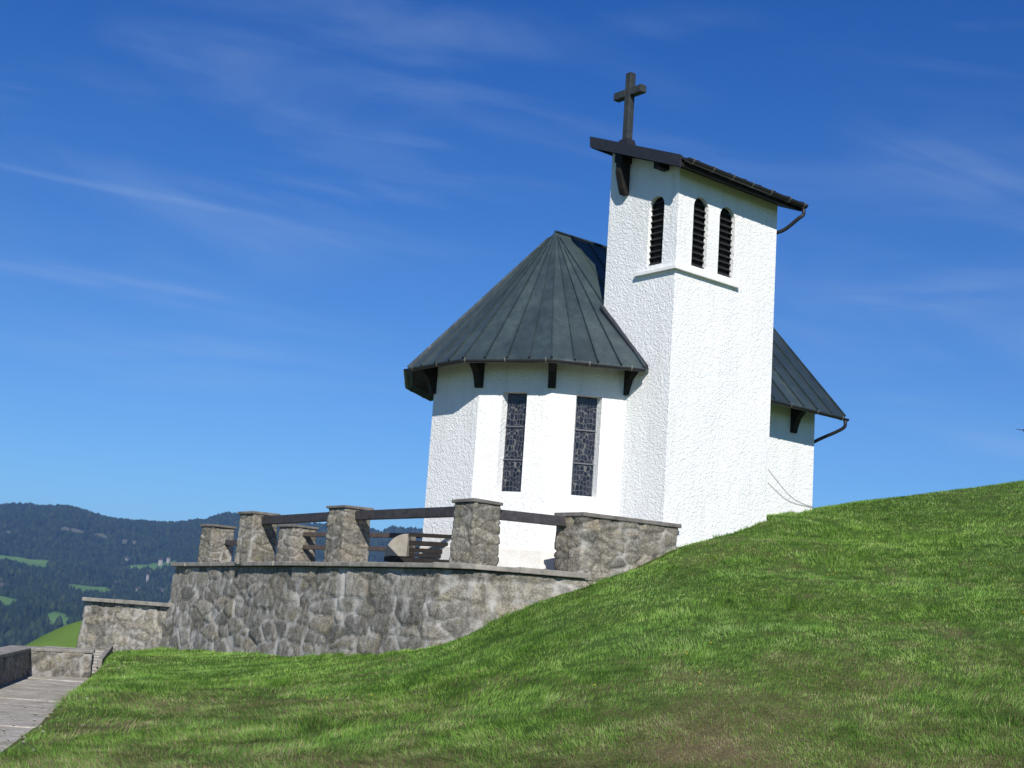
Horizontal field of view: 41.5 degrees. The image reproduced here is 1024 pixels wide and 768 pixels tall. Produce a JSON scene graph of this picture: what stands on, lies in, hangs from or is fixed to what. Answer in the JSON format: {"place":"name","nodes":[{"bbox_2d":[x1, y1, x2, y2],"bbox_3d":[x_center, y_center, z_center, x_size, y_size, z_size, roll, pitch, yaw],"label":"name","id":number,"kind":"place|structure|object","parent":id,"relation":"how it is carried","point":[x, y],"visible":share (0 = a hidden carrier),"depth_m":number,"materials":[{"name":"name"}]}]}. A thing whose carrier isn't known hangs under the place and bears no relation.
{"place":"outdoors","nodes":[
{"label":"outdoors","id":0,"kind":"place"},
{"bbox_2d":[0,676,88,750],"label":"path","id":1,"kind":"structure","parent":0,"point":[30,691],"depth_m":19.01,"materials":[{"name":"grey stone"}]},
{"bbox_2d":[2,616,503,750],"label":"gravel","id":2,"kind":"structure","parent":1,"relation":"on","point":[21,735],"depth_m":16.38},
{"bbox_2d":[0,508,385,638],"bbox_3d":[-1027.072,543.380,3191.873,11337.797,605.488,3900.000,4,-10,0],"label":"hills","id":3,"kind":"structure","parent":0,"point":[52,615],"depth_m":3110.07,"materials":[{"name":"green plant"}]},
{"bbox_2d":[158,558,163,565],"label":"farmhouse","id":4,"kind":"object","parent":3,"relation":"on","point":[160,561],"visible":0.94,"depth_m":3167.10,"materials":[{"name":"grey"}]},
{"bbox_2d":[0,502,422,646],"bbox_3d":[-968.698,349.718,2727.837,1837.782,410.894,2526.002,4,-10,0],"label":"forest","id":5,"kind":"object","parent":3,"relation":"on","point":[46,591],"visible":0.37,"depth_m":3210.17,"materials":[{"name":"green plant"}]},
{"bbox_2d":[0,479,1023,767],"bbox_3d":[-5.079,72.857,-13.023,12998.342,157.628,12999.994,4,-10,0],"label":"ground","id":6,"kind":"structure","parent":0,"point":[66,636],"depth_m":14.70,"materials":[{"name":"green plant"}]},
{"bbox_2d":[0,645,94,686],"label":"path wall","id":7,"kind":"structure","parent":6,"relation":"on","point":[18,662],"depth_m":24.39,"materials":[{"name":"grey stone"}]},
{"bbox_2d":[44,646,114,676],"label":"steps","id":8,"kind":"structure","parent":6,"relation":"on","point":[97,653],"depth_m":30.50,"materials":[{"name":"grey stone"}]},
{"bbox_2d":[96,645,112,668],"bbox_3d":[-8.233,5.515,27.359,0.100,0.366,3.079,6,-10,-12],"label":"edging stone","id":9,"kind":"object","parent":6,"relation":"on","point":[108,650],"visible":0.81,"depth_m":26.65,"materials":[{"name":"grey stone"}]},
{"bbox_2d":[76,597,172,650],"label":"stone wall","id":10,"kind":"structure","parent":6,"relation":"on","point":[123,624],"depth_m":32.81,"materials":[{"name":"grey stone"}]},
{"bbox_2d":[160,561,597,656],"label":"stone terrace","id":11,"kind":"structure","parent":6,"relation":"on","point":[288,608],"depth_m":24.11,"materials":[{"name":"grey stone"}]},
{"bbox_2d":[197,524,236,562],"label":"stone pillar","id":12,"kind":"structure","parent":11,"relation":"on","point":[213,548],"depth_m":33.75,"materials":[{"name":"grey stone"}]},
{"bbox_2d":[224,540,277,545],"bbox_3d":[-6.217,3.884,32.989,2.723,0.130,0.120,-5,-14,42],"label":"wooden rail","id":13,"kind":"object","parent":12,"relation":"attached to","point":[231,542],"visible":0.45,"depth_m":33.61,"materials":[{"name":"brown wood"}]},
{"bbox_2d":[234,511,280,563],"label":"stone pillar","id":14,"kind":"structure","parent":11,"relation":"on","point":[256,541],"depth_m":28.16,"materials":[{"name":"grey stone"}]},
{"bbox_2d":[261,512,328,524],"bbox_3d":[-4.192,2.667,26.816,0.150,0.165,3.627,11,-12,-33],"label":"wooden rail","id":15,"kind":"object","parent":14,"relation":"attached to","point":[296,518],"visible":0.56,"depth_m":26.85,"materials":[{"name":"brown wood"}]},
{"bbox_2d":[275,524,318,561],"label":"stone pillar","id":16,"kind":"structure","parent":11,"relation":"on","point":[292,540],"depth_m":31.66,"materials":[{"name":"grey stone"}]},
{"bbox_2d":[302,545,419,550],"bbox_3d":[-3.167,3.674,30.169,4.702,0.100,0.100,-5,-13,41],"label":"wooden rail","id":17,"kind":"object","parent":16,"relation":"attached to","point":[322,547],"visible":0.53,"depth_m":31.15,"materials":[{"name":"brown wood"}]},
{"bbox_2d":[303,532,421,537],"bbox_3d":[-3.147,3.379,30.221,4.702,0.100,0.100,-5,-13,41],"label":"wooden rail","id":18,"kind":"object","parent":16,"relation":"attached to","point":[372,535],"visible":0.51,"depth_m":30.09,"materials":[{"name":"brown wood"}]},
{"bbox_2d":[323,505,373,561],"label":"stone pillar","id":19,"kind":"structure","parent":11,"relation":"on","point":[347,536],"depth_m":24.88,"materials":[{"name":"grey stone"}]},
{"bbox_2d":[384,533,451,562],"bbox_3d":[-1.146,3.352,24.890,2.370,1.115,0.550,2,-10,12],"label":"bench","id":20,"kind":"object","parent":11,"relation":"on","point":[401,548],"visible":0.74,"depth_m":24.87,"materials":[{"name":"wood"}]},
{"bbox_2d":[448,498,502,565],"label":"stone pillar","id":21,"kind":"structure","parent":11,"relation":"on","point":[475,539],"depth_m":21.83,"materials":[{"name":"grey stone"}]},
{"bbox_2d":[355,506,453,519],"bbox_3d":[-1.790,2.265,23.628,0.150,0.165,3.522,12,-13,-37],"label":"wooden rail","id":22,"kind":"object","parent":21,"relation":"attached to","point":[417,513],"visible":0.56,"depth_m":23.60,"materials":[{"name":"brown wood"}]},
{"bbox_2d":[500,509,565,525],"bbox_3d":[0.280,2.226,22.491,1.480,0.165,0.150,9,-11,-24],"label":"wooden rail","id":23,"kind":"object","parent":21,"relation":"attached to","point":[528,517],"visible":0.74,"depth_m":22.44,"materials":[{"name":"wood"}]},
{"bbox_2d":[554,512,681,580],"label":"parapet wall","id":24,"kind":"structure","parent":11,"relation":"on","point":[595,545],"depth_m":22.67,"materials":[{"name":"grey stone"}]},
{"bbox_2d":[149,509,817,657],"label":"edge grass","id":25,"kind":"structure","parent":6,"relation":"on","point":[404,649],"depth_m":23.32,"materials":[{"name":"green plant"}]},
{"bbox_2d":[403,72,848,569],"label":"chapel","id":26,"kind":"structure","parent":6,"relation":"on","point":[646,363],"depth_m":24.71,"materials":[{"name":"white paint"}]},
{"bbox_2d":[502,393,526,491],"bbox_3d":[0.054,1.067,24.583,0.380,1.840,0.060,0,-11,20],"label":"leaded window","id":27,"kind":"structure","parent":26,"relation":"in","point":[517,403],"depth_m":24.59,"materials":[{"name":"black glass"}]},
{"bbox_2d":[571,396,596,496],"bbox_3d":[1.312,1.134,24.468,0.380,1.840,0.060,6,-10,-9],"label":"leaded window","id":28,"kind":"structure","parent":26,"relation":"in","point":[586,408],"depth_m":24.46,"materials":[{"name":"black glass"}]},
{"bbox_2d":[0,0,1023,531],"label":"sky","id":29,"kind":"structure","parent":0,"point":[231,231],"materials":[{"name":"blue"}]}
]}

